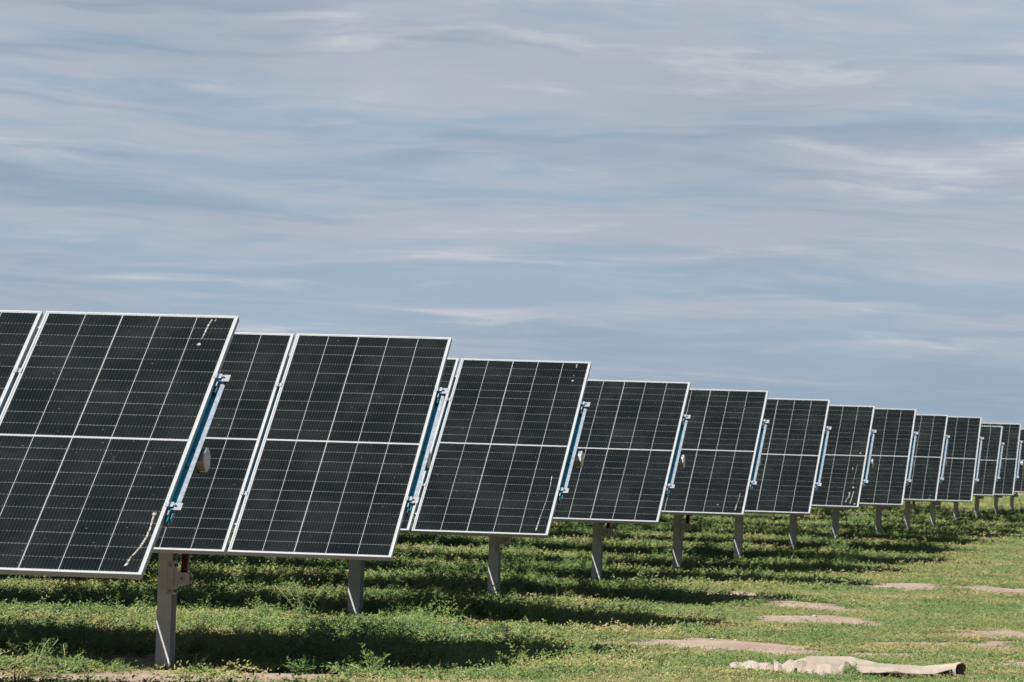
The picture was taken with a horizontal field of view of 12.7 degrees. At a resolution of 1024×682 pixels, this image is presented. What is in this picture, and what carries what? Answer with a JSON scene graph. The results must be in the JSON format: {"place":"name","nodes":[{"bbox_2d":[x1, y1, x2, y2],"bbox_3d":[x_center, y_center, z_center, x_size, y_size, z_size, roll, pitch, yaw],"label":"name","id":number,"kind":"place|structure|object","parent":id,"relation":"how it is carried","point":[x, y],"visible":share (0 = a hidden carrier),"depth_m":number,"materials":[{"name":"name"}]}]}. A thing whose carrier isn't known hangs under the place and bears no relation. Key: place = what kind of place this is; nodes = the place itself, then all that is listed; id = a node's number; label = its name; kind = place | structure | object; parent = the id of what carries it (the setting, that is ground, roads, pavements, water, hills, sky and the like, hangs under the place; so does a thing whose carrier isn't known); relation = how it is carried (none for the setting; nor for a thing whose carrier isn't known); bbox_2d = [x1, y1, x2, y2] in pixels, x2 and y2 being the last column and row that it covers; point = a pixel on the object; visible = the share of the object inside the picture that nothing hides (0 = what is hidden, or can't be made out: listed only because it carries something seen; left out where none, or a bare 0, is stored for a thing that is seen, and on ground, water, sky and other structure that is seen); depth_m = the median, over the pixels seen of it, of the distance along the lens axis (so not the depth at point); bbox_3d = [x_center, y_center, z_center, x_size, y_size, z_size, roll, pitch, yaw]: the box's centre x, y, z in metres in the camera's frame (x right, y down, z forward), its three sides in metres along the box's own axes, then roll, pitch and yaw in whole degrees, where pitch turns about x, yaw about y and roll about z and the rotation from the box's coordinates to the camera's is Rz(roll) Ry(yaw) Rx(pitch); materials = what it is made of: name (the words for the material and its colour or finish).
{"place":"outdoors","nodes":[
{"label":"outdoors","id":0,"kind":"place"},
{"bbox_2d":[0,493,1023,681],"bbox_3d":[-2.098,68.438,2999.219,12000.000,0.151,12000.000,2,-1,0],"label":"ground","id":1,"kind":"structure","parent":0,"point":[737,645],"depth_m":34.90,"materials":[{"name":"soil"}]},
{"bbox_2d":[6,637,57,668],"bbox_3d":[-3.111,2.040,30.056,0.185,0.242,0.477,1,-1,27],"label":"weed plant","id":2,"kind":"object","parent":1,"relation":"on","point":[38,658],"visible":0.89,"depth_m":30.08,"materials":[{"name":"green plant"}]},
{"bbox_2d":[60,643,86,670],"bbox_3d":[-2.888,2.078,30.223,0.191,0.192,0.247,2,-1,0],"label":"weed plant","id":3,"kind":"object","parent":1,"relation":"on","point":[68,663],"visible":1,"depth_m":30.20,"materials":[{"name":"green plant"}]},
{"bbox_2d":[109,661,122,672],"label":"weed plant","id":4,"kind":"object","parent":1,"relation":"on","point":[114,667],"visible":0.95,"depth_m":30.31,"materials":[{"name":"green plant"}]},
{"bbox_2d":[0,310,238,578],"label":"solar tracker","id":5,"kind":"object","parent":1,"relation":"on","point":[106,418],"visible":1,"depth_m":24.57,"materials":[{"name":"glass"}]},
{"bbox_2d":[192,650,209,669],"bbox_3d":[-2.083,2.138,30.847,0.147,0.149,0.104,1,-1,28],"label":"weed plant","id":6,"kind":"object","parent":1,"relation":"on","point":[196,665],"visible":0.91,"depth_m":30.85,"materials":[{"name":"green plant"}]},
{"bbox_2d":[20,326,451,666],"bbox_3d":[-3.886,1.313,31.553,6.785,2.908,1.885,2,-1,10],"label":"solar tracker","id":7,"kind":"object","parent":1,"relation":"on","point":[322,449],"visible":0.64,"depth_m":31.10,"materials":[{"name":"glass"}]},
{"bbox_2d":[274,578,323,626],"bbox_3d":[-1.625,2.043,35.835,0.498,0.389,0.186,1,-2,32],"label":"weed plant","id":8,"kind":"object","parent":1,"relation":"on","point":[300,607],"visible":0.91,"depth_m":35.88,"materials":[{"name":"green plant"}]},
{"bbox_2d":[284,656,316,673],"bbox_3d":[-1.415,2.157,30.625,0.248,0.145,0.144,2,-1,-20],"label":"weed plant","id":9,"kind":"object","parent":1,"relation":"on","point":[305,670],"visible":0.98,"depth_m":30.62,"materials":[{"name":"green plant"}]},
{"bbox_2d":[346,642,390,671],"bbox_3d":[-0.911,2.096,30.298,0.316,0.228,0.314,3,-1,-30],"label":"weed plant","id":10,"kind":"object","parent":1,"relation":"on","point":[374,661],"visible":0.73,"depth_m":30.29,"materials":[{"name":"green plant"}]},
{"bbox_2d":[234,354,590,614],"bbox_3d":[-3.354,1.428,38.039,7.921,2.768,1.941,2,-1,10],"label":"solar tracker","id":11,"kind":"object","parent":1,"relation":"on","point":[507,457],"visible":0.41,"depth_m":37.45,"materials":[{"name":"glass"}]},
{"bbox_2d":[0,493,1023,681],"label":"grass","id":12,"kind":"structure","parent":1,"relation":"on","point":[642,664],"depth_m":37.82,"materials":[{"name":"green plant"}]},
{"bbox_2d":[0,494,1023,681],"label":"leafy weeds","id":13,"kind":"object","parent":1,"relation":"on","point":[437,604],"visible":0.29,"depth_m":39.40,"materials":[{"name":"green plant"}]},
{"bbox_2d":[496,638,555,667],"bbox_3d":[0.105,2.108,30.944,0.334,0.230,0.356,1,-2,32],"label":"weed plant","id":14,"kind":"object","parent":1,"relation":"on","point":[523,658],"visible":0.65,"depth_m":30.91,"materials":[{"name":"green plant"}]},
{"bbox_2d":[414,376,690,595],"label":"solar tracker","id":15,"kind":"object","parent":1,"relation":"on","point":[630,443],"visible":0.2,"depth_m":44.77,"materials":[{"name":"glass"}]},
{"bbox_2d":[591,389,768,580],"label":"solar tracker","id":16,"kind":"object","parent":1,"relation":"on","point":[722,445],"visible":0.21,"depth_m":51.01,"materials":[{"name":"glass"}]},
{"bbox_2d":[672,398,830,570],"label":"solar tracker","id":17,"kind":"object","parent":1,"relation":"on","point":[789,472],"visible":0.22,"depth_m":56.97,"materials":[{"name":"glass"}]},
{"bbox_2d":[734,405,876,560],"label":"solar tracker","id":18,"kind":"object","parent":1,"relation":"on","point":[848,462],"visible":0.16,"depth_m":63.50,"materials":[{"name":"glass"}]},
{"bbox_2d":[729,656,965,676],"bbox_3d":[2.207,2.162,30.616,1.498,0.118,0.817,2,-1,-13],"label":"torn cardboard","id":19,"kind":"object","parent":1,"relation":"on","point":[827,664],"visible":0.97,"depth_m":30.47,"materials":[{"name":"beige cardboard"}]},
{"bbox_2d":[842,660,862,675],"bbox_3d":[2.226,2.155,30.253,0.162,0.120,0.198,2,-1,0],"label":"weed plant","id":20,"kind":"object","parent":1,"relation":"on","point":[848,670],"visible":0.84,"depth_m":30.25,"materials":[{"name":"green plant"}]},
{"bbox_2d":[789,408,917,548],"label":"solar tracker","id":21,"kind":"object","parent":1,"relation":"on","point":[889,472],"visible":0.13,"depth_m":70.01,"materials":[{"name":"glass"}]},
{"bbox_2d":[832,414,949,538],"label":"solar tracker","id":22,"kind":"object","parent":1,"relation":"on","point":[929,458],"visible":0.15,"depth_m":76.65,"materials":[{"name":"glass"}]},
{"bbox_2d":[875,416,983,533],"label":"solar tracker","id":23,"kind":"object","parent":1,"relation":"on","point":[961,471],"visible":0.19,"depth_m":83.18,"materials":[{"name":"glass"}]},
{"bbox_2d":[904,426,1004,529],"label":"solar tracker","id":24,"kind":"object","parent":1,"relation":"on","point":[990,465],"visible":0.15,"depth_m":90.17,"materials":[{"name":"glass"}]},
{"bbox_2d":[930,423,1022,526],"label":"solar tracker","id":25,"kind":"object","parent":1,"relation":"on","point":[1012,463],"visible":0.11,"depth_m":97.19,"materials":[{"name":"glass"}]},
{"bbox_2d":[974,496,983,517],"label":"solar tracker","id":26,"kind":"object","parent":1,"relation":"on","point":[977,501],"visible":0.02,"depth_m":110.95,"materials":[{"name":"metal"}]},
{"bbox_2d":[953,429,1023,520],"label":"solar tracker","id":27,"kind":"object","parent":1,"relation":"on","point":[1019,486],"visible":0.01,"depth_m":103.75,"materials":[{"name":"glass"}]},
{"bbox_2d":[994,495,1002,514],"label":"solar tracker","id":28,"kind":"object","parent":1,"relation":"on","point":[996,498],"depth_m":117.75,"materials":[{"name":"metal"}]},
{"bbox_2d":[1010,493,1017,511],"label":"solar tracker","id":29,"kind":"object","parent":1,"relation":"on","point":[1012,500],"visible":0.02,"depth_m":124.55,"materials":[{"name":"metal"}]},
{"bbox_2d":[0,0,1023,428],"label":"sky","id":30,"kind":"structure","parent":0,"point":[787,199],"materials":[{"name":"blue"}]}
]}

